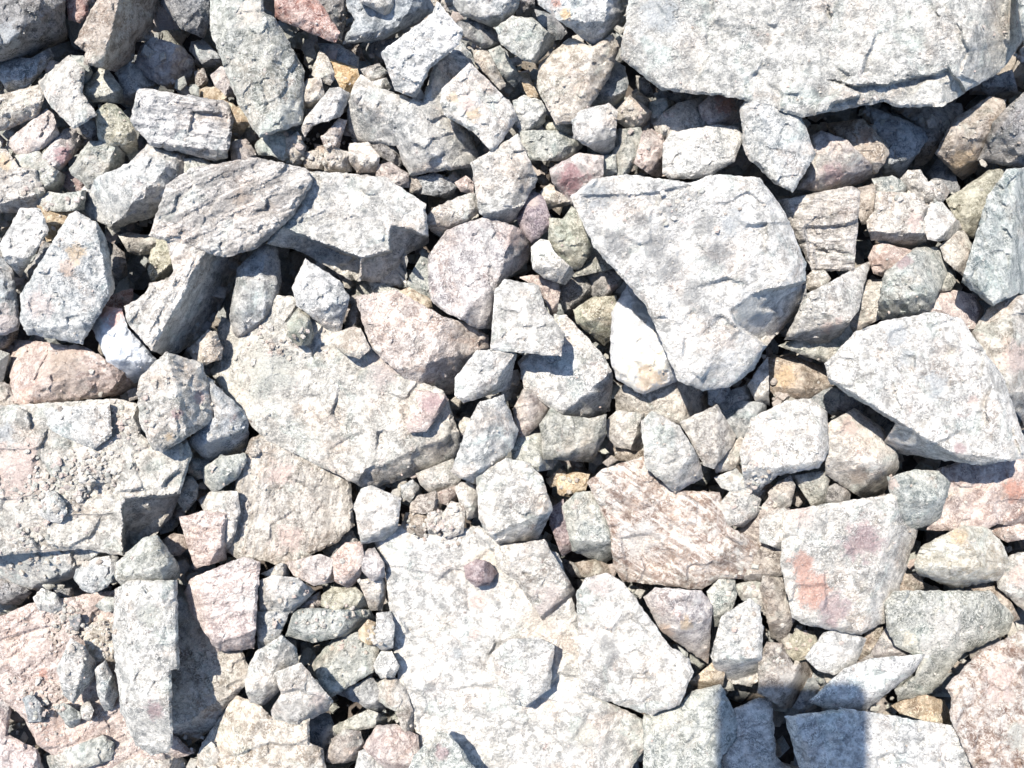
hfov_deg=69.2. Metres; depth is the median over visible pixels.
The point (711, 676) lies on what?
stone
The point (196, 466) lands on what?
stone
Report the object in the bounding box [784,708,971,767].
rock slab
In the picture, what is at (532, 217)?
rock
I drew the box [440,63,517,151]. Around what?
rock
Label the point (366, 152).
stone
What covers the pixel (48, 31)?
rock
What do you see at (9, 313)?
rock
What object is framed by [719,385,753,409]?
stone
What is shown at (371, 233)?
rock
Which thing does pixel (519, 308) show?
rock
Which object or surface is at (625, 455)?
stone
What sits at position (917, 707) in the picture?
stone
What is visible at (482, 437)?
rock
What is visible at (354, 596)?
stone
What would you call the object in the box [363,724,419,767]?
rock
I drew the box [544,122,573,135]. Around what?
stone
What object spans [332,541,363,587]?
stone
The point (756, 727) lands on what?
rock
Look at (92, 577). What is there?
stone
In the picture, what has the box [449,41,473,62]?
stone
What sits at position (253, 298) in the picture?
rock
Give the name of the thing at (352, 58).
stone
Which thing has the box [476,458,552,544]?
rock
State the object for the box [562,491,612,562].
rock
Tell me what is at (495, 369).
rock
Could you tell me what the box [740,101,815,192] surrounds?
rock
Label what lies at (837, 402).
rock
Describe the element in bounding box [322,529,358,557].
stone
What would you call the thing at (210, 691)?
rock
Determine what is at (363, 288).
stone
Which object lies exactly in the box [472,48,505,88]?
stone
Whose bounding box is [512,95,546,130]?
stone
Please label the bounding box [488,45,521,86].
stone
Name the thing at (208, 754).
stone
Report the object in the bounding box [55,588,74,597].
stone
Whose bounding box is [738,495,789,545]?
rock
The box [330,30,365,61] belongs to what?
stone
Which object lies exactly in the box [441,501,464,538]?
stone
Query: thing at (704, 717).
rock
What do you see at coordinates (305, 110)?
stone
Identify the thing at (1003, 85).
stone
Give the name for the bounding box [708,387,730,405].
stone
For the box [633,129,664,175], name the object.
stone
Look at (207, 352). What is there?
stone
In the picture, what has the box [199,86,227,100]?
stone
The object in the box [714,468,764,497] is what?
stone
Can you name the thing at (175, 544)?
stone
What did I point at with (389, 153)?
stone
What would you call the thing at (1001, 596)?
stone
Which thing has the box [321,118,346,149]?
stone
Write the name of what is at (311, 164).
stone
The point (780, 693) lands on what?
rock
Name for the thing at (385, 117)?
rock
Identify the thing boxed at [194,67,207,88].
pebble
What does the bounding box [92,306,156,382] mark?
quartz lump
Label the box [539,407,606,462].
rock
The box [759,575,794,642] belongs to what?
rock
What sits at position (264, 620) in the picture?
stone
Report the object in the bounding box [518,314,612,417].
rock
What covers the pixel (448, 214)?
rock
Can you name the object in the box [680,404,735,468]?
rock
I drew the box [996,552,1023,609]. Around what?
rock
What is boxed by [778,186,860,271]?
rock
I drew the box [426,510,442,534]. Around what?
stone
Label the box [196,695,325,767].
rock
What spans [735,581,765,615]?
stone
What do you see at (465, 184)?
pebble
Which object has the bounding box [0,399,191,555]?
rock slab
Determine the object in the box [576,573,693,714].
rock
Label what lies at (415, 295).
stone
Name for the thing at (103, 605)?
pebble
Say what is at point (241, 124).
stone
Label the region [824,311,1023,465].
boulder
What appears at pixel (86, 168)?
rock
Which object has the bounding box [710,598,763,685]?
rock
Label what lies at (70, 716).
stone
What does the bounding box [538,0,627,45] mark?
rock
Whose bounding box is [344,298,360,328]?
stone
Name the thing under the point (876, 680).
rock
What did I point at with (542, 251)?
stone
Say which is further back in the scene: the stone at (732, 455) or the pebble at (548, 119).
the pebble at (548, 119)
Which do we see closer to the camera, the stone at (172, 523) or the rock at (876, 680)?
the rock at (876, 680)
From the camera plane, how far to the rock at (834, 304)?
0.38 m
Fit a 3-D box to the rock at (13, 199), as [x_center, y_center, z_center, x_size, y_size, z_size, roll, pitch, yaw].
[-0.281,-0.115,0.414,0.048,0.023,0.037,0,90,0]
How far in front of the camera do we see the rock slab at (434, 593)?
0.40 m
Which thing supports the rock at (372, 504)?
on the gravel
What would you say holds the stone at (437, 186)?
on the gravel
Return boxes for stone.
[0,330,18,349]
[0,579,31,604]
[14,150,65,192]
[22,241,51,289]
[22,695,44,722]
[33,588,64,612]
[37,205,73,241]
[38,190,85,211]
[38,490,66,522]
[53,703,80,727]
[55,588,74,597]
[62,170,84,191]
[66,0,88,22]
[71,55,92,91]
[73,555,118,593]
[76,117,97,140]
[83,618,114,662]
[84,68,123,103]
[94,660,118,710]
[105,288,133,312]
[111,243,127,281]
[117,62,159,104]
[118,232,155,255]
[147,239,172,281]
[160,509,179,534]
[162,533,187,555]
[177,475,198,511]
[183,157,210,172]
[187,457,208,480]
[188,330,223,364]
[189,40,221,68]
[197,742,219,767]
[198,491,240,553]
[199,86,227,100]
[203,453,246,491]
[210,66,235,97]
[224,100,249,138]
[229,139,256,160]
[256,611,288,648]
[285,131,305,165]
[286,308,313,345]
[286,554,334,585]
[300,107,307,124]
[301,87,350,136]
[302,150,323,169]
[304,77,324,108]
[309,712,336,762]
[312,50,334,84]
[318,43,358,67]
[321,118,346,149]
[321,587,368,609]
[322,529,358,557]
[324,148,351,172]
[325,729,363,763]
[329,58,359,93]
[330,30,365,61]
[330,327,370,358]
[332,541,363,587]
[333,709,387,733]
[337,676,385,713]
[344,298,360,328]
[348,142,379,173]
[350,75,391,96]
[356,281,400,295]
[358,619,375,644]
[359,578,386,610]
[360,0,393,14]
[360,36,401,58]
[360,63,387,80]
[361,547,384,580]
[370,143,402,167]
[373,651,399,678]
[375,611,394,650]
[376,162,408,187]
[400,287,433,309]
[400,479,422,501]
[401,512,426,537]
[404,252,430,297]
[405,389,448,432]
[409,490,442,513]
[416,458,460,492]
[418,173,456,198]
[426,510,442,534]
[437,485,457,504]
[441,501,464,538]
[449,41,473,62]
[455,481,477,520]
[457,18,500,49]
[464,559,496,586]
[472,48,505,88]
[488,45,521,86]
[511,433,557,471]
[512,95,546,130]
[517,0,534,17]
[519,72,540,99]
[519,275,559,316]
[531,239,574,284]
[535,9,566,45]
[541,184,569,209]
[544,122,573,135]
[549,499,571,556]
[556,471,589,496]
[559,275,592,318]
[560,558,591,578]
[573,248,613,276]
[575,559,615,577]
[587,269,622,296]
[596,60,628,105]
[603,153,616,176]
[613,447,643,460]
[617,95,651,130]
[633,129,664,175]
[648,98,674,118]
[688,663,724,688]
[707,578,737,626]
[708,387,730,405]
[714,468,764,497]
[715,436,742,472]
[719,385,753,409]
[720,491,760,527]
[721,401,766,438]
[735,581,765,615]
[747,357,769,405]
[768,476,795,507]
[783,629,816,660]
[792,470,829,505]
[793,674,819,712]
[806,270,830,291]
[810,666,836,687]
[825,483,850,502]
[857,626,911,662]
[858,183,875,224]
[858,622,885,659]
[872,175,906,192]
[891,695,951,724]
[900,169,949,202]
[900,573,923,590]
[923,201,961,241]
[927,158,959,193]
[939,268,955,292]
[940,230,971,275]
[972,582,1019,621]
[980,69,1018,99]
[991,524,1023,541]
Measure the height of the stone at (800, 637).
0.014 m
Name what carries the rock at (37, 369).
on the gravel
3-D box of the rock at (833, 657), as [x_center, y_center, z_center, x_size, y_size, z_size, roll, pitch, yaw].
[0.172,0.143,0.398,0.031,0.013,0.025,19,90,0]
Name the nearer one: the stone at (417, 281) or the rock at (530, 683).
the rock at (530, 683)
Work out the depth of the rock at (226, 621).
0.39 m
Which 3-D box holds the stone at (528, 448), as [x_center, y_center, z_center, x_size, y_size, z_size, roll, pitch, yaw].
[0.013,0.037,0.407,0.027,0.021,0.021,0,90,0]
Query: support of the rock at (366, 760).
on the rubble
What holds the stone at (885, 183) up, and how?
on the gravel
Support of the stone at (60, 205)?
on the stone at (54, 219)
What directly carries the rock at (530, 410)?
on the gravel
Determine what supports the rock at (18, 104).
on the gravel
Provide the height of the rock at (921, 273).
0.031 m
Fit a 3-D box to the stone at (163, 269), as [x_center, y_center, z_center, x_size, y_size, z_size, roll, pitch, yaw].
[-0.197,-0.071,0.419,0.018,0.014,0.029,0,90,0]
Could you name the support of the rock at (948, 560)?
on the gravel
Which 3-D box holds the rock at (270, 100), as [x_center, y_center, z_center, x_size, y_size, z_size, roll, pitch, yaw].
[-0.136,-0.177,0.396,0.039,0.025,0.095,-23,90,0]
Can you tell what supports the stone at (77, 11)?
on the gravel
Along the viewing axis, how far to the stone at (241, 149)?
0.41 m
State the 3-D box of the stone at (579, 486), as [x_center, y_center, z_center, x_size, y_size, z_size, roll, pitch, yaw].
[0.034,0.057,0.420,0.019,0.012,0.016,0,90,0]
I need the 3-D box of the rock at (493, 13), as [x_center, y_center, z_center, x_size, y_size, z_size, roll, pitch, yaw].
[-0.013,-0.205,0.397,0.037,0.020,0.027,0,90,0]
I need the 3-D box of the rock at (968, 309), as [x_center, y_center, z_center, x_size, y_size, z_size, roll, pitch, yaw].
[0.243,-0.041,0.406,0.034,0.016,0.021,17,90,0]
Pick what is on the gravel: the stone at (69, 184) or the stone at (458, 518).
the stone at (69, 184)
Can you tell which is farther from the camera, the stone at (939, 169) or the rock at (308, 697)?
the stone at (939, 169)
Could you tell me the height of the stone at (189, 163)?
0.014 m
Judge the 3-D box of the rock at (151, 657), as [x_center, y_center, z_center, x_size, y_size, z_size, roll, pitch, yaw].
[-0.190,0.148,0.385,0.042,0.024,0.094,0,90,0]
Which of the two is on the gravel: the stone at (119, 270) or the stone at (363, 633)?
the stone at (119, 270)
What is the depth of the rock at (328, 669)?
0.40 m
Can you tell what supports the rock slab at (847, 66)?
on the gravel
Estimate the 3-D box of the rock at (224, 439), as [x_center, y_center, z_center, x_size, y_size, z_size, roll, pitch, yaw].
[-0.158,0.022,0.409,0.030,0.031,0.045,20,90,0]
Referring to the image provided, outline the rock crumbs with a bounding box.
[0,0,1023,767]
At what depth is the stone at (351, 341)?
0.39 m
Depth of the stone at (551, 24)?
0.42 m
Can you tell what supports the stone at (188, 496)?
on the gravel
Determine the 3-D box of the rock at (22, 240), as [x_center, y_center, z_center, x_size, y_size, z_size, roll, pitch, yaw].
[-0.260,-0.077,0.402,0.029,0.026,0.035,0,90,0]
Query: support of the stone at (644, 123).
on the gravel
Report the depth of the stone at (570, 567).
0.42 m
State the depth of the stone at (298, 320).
0.39 m
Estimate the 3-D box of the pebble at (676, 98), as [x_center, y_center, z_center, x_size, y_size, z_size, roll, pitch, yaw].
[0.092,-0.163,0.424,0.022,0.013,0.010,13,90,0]
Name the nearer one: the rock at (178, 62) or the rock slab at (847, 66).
the rock slab at (847, 66)
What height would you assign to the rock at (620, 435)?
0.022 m
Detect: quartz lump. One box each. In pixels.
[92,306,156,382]
[610,284,677,393]
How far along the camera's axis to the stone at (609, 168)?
0.41 m
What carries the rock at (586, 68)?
on the gravel
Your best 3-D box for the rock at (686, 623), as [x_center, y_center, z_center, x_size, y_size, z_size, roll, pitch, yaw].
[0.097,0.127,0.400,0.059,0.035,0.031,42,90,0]
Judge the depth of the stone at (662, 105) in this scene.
0.41 m
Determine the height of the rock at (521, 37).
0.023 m
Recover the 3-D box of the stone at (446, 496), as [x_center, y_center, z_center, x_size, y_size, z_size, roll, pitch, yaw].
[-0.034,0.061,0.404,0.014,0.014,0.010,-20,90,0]
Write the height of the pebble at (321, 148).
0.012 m
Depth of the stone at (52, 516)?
0.39 m
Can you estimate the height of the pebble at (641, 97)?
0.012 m
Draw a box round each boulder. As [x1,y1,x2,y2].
[570,174,806,390]
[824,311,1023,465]
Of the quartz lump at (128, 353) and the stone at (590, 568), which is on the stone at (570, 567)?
the stone at (590, 568)
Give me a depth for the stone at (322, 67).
0.40 m
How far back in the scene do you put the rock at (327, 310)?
0.39 m
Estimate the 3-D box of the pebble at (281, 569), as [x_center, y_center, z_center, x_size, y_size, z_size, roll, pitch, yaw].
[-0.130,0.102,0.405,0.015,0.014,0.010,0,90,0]
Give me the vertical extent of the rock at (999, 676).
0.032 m
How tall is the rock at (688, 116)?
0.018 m
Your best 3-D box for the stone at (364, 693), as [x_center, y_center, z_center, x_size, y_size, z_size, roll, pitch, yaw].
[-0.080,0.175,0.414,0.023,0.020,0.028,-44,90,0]
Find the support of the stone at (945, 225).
on the gravel
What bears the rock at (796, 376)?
on the gravel
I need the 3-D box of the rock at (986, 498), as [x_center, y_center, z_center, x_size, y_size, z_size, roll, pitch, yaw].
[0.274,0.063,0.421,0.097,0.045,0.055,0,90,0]
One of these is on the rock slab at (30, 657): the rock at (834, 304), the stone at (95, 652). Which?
the stone at (95, 652)
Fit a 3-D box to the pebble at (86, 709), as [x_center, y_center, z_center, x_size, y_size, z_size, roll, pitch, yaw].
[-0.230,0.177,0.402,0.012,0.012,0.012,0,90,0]
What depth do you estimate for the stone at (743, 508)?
0.39 m
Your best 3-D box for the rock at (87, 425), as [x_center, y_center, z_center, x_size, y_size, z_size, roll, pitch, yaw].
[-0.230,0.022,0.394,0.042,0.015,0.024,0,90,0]
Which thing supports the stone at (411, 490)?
on the gravel
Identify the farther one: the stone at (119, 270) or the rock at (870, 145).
the stone at (119, 270)
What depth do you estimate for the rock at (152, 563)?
0.38 m
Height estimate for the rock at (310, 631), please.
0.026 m
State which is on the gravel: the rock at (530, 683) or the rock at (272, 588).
the rock at (272, 588)
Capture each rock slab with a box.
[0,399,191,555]
[0,590,193,767]
[210,295,459,487]
[375,525,643,767]
[620,0,1021,117]
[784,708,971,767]
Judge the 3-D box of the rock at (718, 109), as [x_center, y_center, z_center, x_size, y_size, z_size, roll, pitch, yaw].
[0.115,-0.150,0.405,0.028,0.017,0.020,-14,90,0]
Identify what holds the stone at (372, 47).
on the gravel
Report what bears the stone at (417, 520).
on the rock slab at (434, 593)
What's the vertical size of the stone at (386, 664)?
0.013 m
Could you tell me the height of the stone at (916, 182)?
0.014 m
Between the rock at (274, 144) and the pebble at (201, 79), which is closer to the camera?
the rock at (274, 144)
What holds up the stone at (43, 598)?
on the stone at (65, 593)
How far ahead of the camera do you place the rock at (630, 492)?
0.39 m
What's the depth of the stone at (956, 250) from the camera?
0.40 m
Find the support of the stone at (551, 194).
on the gravel
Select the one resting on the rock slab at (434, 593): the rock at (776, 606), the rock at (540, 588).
the rock at (540, 588)
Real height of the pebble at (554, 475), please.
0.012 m
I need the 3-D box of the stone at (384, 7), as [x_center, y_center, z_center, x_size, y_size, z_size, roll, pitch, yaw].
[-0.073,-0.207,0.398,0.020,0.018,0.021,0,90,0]
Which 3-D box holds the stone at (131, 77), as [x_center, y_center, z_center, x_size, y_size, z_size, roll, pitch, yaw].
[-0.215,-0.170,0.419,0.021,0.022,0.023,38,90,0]
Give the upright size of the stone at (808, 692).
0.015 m
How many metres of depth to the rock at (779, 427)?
0.38 m
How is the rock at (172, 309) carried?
on the gravel
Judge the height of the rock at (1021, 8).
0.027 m
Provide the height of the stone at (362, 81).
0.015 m
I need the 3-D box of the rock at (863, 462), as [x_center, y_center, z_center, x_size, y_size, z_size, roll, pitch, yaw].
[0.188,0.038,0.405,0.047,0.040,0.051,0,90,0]
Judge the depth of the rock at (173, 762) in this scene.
0.41 m
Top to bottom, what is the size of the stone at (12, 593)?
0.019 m
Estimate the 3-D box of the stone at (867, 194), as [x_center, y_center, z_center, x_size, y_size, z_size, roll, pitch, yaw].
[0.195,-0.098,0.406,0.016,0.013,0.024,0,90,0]
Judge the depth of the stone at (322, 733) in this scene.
0.41 m
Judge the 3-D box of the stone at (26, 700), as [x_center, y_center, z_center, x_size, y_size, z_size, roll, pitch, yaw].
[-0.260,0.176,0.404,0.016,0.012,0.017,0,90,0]
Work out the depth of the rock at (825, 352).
0.40 m
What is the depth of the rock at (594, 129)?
0.39 m
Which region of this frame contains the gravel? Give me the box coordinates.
[0,0,1023,767]
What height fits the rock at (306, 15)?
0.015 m
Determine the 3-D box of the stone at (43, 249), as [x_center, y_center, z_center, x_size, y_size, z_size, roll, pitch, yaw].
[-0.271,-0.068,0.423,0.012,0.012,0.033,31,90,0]
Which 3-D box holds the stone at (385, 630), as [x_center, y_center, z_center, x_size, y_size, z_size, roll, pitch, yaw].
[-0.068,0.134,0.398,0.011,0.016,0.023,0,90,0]
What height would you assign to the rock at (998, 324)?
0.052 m
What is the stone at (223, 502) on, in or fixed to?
on the gravel
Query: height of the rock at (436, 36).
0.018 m
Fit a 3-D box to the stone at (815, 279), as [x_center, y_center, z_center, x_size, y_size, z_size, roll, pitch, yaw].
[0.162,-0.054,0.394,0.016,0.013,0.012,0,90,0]
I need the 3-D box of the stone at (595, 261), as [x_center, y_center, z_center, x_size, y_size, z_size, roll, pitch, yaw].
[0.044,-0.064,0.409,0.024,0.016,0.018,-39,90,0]
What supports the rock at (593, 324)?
on the gravel
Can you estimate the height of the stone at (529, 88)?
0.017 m
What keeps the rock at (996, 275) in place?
on the gravel
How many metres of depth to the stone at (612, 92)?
0.41 m
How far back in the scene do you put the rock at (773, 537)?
0.39 m
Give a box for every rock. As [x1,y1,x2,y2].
[0,0,66,61]
[0,47,53,91]
[0,85,44,130]
[0,149,44,213]
[0,208,48,276]
[0,256,20,334]
[0,382,18,405]
[0,534,126,590]
[0,697,43,767]
[9,108,59,154]
[9,340,137,404]
[20,211,114,344]
[38,55,96,128]
[39,127,87,170]
[43,403,111,449]
[46,735,114,767]
[56,638,95,703]
[69,140,124,188]
[74,0,162,71]
[80,144,188,229]
[95,102,137,160]
[112,580,179,755]
[113,757,187,767]
[114,535,179,584]
[124,241,265,354]
[130,87,233,160]
[134,37,194,94]
[137,351,213,452]
[148,157,312,256]
[161,0,209,37]
[171,594,248,745]
[179,510,226,569]
[184,557,260,651]
[188,377,249,461]
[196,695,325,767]
[210,0,304,137]
[227,434,354,564]
[229,243,281,337]
[245,635,297,705]
[255,127,304,165]
[258,575,314,612]
[267,170,428,287]
[271,663,332,724]
[274,0,339,42]
[285,608,374,643]
[292,258,349,331]
[310,632,378,696]
[318,0,346,39]
[343,0,433,43]
[346,53,477,175]
[353,485,401,543]
[355,290,488,394]
[355,749,383,767]
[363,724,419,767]
[377,678,415,733]
[381,1,462,96]
[409,730,474,767]
[427,193,478,236]
[427,216,531,328]
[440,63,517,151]
[450,394,517,484]
[453,0,519,26]
[454,349,516,402]
[470,134,537,223]
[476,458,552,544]
[490,279,564,355]
[492,637,554,706]
[494,15,555,63]
[494,539,576,619]
[512,388,549,436]
[516,191,550,243]
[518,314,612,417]
[519,130,583,161]
[536,34,619,124]
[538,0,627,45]
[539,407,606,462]
[548,206,593,269]
[549,153,603,204]
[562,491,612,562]
[571,103,617,155]
[573,295,616,345]
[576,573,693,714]
[587,456,761,589]
[606,410,644,450]
[611,127,641,175]
[615,381,711,424]
[641,411,702,491]
[642,684,737,767]
[643,587,712,663]
[653,95,708,138]
[662,124,741,179]
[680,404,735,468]
[698,95,744,125]
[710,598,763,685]
[721,698,798,767]
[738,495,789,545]
[739,398,828,491]
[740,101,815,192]
[743,544,782,581]
[757,642,812,708]
[759,507,786,549]
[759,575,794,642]
[765,354,832,400]
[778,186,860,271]
[778,325,853,362]
[780,493,917,634]
[784,262,869,342]
[797,130,873,191]
[805,630,865,674]
[809,654,925,710]
[811,387,894,430]
[825,408,898,497]
[826,119,889,173]
[850,279,881,331]
[865,105,927,178]
[866,191,927,249]
[868,243,911,276]
[877,247,948,320]
[884,590,1013,700]
[887,469,950,529]
[892,102,962,169]
[914,525,1009,588]
[927,459,1023,530]
[931,290,984,331]
[935,96,1005,179]
[945,629,1023,767]
[946,168,1004,238]
[962,167,1023,305]
[971,294,1023,424]
[977,92,1023,167]
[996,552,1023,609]
[1017,0,1023,42]
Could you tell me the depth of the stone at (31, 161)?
0.41 m
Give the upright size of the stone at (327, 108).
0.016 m
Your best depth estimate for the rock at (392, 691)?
0.40 m
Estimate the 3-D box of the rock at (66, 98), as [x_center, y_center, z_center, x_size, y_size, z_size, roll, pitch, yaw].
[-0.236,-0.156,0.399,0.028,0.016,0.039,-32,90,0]
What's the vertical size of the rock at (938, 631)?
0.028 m
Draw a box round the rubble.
[0,0,1023,747]
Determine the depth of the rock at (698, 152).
0.39 m
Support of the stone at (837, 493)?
on the gravel
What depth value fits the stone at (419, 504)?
0.40 m
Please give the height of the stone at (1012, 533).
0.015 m
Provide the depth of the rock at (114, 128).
0.40 m
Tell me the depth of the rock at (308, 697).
0.38 m
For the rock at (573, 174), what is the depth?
0.40 m
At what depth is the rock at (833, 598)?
0.38 m
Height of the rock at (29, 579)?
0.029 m
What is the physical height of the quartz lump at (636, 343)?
0.029 m
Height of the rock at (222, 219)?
0.028 m
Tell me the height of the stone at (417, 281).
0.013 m
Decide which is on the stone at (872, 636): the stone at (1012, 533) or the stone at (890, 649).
the stone at (890, 649)
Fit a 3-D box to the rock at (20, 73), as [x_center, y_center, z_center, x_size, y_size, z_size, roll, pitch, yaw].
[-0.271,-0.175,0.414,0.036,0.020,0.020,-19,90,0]
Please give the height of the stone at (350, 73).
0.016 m
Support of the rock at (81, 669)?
on the rock slab at (30, 657)
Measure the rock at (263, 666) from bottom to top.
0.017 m
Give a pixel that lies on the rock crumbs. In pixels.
(80, 490)
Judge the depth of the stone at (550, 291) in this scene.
0.40 m
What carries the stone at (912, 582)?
on the gravel
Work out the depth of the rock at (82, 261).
0.38 m
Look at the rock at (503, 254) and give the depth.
0.39 m
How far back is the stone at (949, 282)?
0.40 m
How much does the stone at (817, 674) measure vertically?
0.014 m
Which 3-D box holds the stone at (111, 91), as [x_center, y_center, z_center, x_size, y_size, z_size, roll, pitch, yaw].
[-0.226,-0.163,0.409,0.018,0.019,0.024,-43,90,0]
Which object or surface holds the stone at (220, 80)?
on the gravel
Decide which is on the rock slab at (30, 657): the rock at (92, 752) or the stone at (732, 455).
the rock at (92, 752)
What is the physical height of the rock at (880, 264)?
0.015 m
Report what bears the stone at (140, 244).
on the gravel
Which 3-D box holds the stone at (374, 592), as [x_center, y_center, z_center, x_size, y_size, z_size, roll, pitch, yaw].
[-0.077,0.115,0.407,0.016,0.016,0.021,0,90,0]
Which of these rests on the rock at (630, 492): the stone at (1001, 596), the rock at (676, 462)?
the rock at (676, 462)
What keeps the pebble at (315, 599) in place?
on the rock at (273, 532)
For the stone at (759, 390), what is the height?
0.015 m
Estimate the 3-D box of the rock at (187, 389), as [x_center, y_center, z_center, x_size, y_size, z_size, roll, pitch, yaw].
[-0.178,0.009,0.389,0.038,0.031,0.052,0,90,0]
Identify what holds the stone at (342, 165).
on the gravel
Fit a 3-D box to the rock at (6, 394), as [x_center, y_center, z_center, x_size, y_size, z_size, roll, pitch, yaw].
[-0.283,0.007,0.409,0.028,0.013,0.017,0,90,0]
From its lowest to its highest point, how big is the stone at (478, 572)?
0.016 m
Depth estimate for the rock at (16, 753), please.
0.40 m
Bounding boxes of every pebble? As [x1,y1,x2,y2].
[69,614,81,631]
[80,699,93,720]
[95,596,113,611]
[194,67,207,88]
[261,563,289,576]
[299,592,320,608]
[313,143,324,153]
[409,175,421,195]
[454,175,473,193]
[458,417,469,435]
[542,115,552,129]
[546,469,567,487]
[631,91,649,105]
[636,76,653,97]
[656,89,687,104]
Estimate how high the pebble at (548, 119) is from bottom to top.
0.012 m
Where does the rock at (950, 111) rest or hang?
on the gravel
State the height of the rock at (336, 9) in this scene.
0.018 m
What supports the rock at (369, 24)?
on the gravel
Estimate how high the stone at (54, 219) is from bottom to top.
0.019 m
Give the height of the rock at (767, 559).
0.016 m
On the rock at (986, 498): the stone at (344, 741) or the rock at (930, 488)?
the rock at (930, 488)
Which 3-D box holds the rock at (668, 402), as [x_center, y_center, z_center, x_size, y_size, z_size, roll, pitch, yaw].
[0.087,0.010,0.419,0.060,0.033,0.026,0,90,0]
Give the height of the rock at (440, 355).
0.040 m
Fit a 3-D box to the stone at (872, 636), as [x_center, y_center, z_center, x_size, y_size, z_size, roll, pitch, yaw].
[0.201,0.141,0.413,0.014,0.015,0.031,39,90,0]
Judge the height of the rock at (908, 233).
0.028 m
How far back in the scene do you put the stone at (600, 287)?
0.41 m
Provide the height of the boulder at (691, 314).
0.051 m
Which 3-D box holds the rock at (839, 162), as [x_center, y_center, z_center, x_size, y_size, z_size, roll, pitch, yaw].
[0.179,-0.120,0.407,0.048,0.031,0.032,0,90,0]
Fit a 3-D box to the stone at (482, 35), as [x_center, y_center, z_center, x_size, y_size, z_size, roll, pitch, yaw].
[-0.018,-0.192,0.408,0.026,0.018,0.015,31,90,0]
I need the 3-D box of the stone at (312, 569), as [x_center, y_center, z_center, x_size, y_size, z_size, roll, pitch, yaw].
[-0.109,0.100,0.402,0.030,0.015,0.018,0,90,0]
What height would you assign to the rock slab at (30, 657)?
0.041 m
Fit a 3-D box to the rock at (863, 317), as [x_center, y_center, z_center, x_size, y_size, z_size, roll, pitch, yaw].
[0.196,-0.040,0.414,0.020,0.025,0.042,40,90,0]
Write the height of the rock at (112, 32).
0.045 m
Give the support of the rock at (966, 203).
on the gravel
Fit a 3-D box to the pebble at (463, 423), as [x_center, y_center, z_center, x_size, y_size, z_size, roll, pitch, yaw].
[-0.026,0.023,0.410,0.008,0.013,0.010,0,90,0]
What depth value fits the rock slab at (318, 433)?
0.40 m
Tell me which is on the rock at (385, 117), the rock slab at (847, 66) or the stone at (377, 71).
the stone at (377, 71)
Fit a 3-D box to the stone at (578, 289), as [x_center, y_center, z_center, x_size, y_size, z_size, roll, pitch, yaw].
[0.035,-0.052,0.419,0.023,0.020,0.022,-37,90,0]
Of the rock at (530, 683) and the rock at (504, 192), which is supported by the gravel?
the rock at (504, 192)
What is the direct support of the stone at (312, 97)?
on the gravel
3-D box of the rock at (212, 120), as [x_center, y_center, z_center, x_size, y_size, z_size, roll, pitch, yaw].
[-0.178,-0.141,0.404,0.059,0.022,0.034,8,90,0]
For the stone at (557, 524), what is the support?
on the gravel
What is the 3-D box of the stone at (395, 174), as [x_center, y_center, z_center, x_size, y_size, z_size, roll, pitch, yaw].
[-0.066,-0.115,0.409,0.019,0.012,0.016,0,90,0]
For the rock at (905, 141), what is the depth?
0.41 m
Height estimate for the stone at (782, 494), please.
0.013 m
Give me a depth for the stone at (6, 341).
0.41 m
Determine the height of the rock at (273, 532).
0.034 m
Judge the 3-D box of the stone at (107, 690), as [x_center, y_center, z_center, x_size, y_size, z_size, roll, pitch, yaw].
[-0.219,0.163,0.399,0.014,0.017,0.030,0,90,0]
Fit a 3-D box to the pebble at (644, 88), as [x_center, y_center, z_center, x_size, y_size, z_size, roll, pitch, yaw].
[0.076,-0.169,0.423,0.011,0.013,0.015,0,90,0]
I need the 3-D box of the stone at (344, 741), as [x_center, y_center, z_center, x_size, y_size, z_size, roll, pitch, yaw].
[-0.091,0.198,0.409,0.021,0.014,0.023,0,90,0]
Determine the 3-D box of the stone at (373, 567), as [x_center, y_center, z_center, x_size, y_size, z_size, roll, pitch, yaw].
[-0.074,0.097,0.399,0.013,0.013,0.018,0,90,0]
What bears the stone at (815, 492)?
on the gravel
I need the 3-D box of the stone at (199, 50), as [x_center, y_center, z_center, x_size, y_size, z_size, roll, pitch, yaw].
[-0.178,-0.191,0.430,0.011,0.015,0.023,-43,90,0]
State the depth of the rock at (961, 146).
0.41 m
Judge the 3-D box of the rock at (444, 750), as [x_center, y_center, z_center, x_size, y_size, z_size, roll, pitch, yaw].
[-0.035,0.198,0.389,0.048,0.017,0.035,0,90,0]
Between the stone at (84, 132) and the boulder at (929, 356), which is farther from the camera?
the stone at (84, 132)

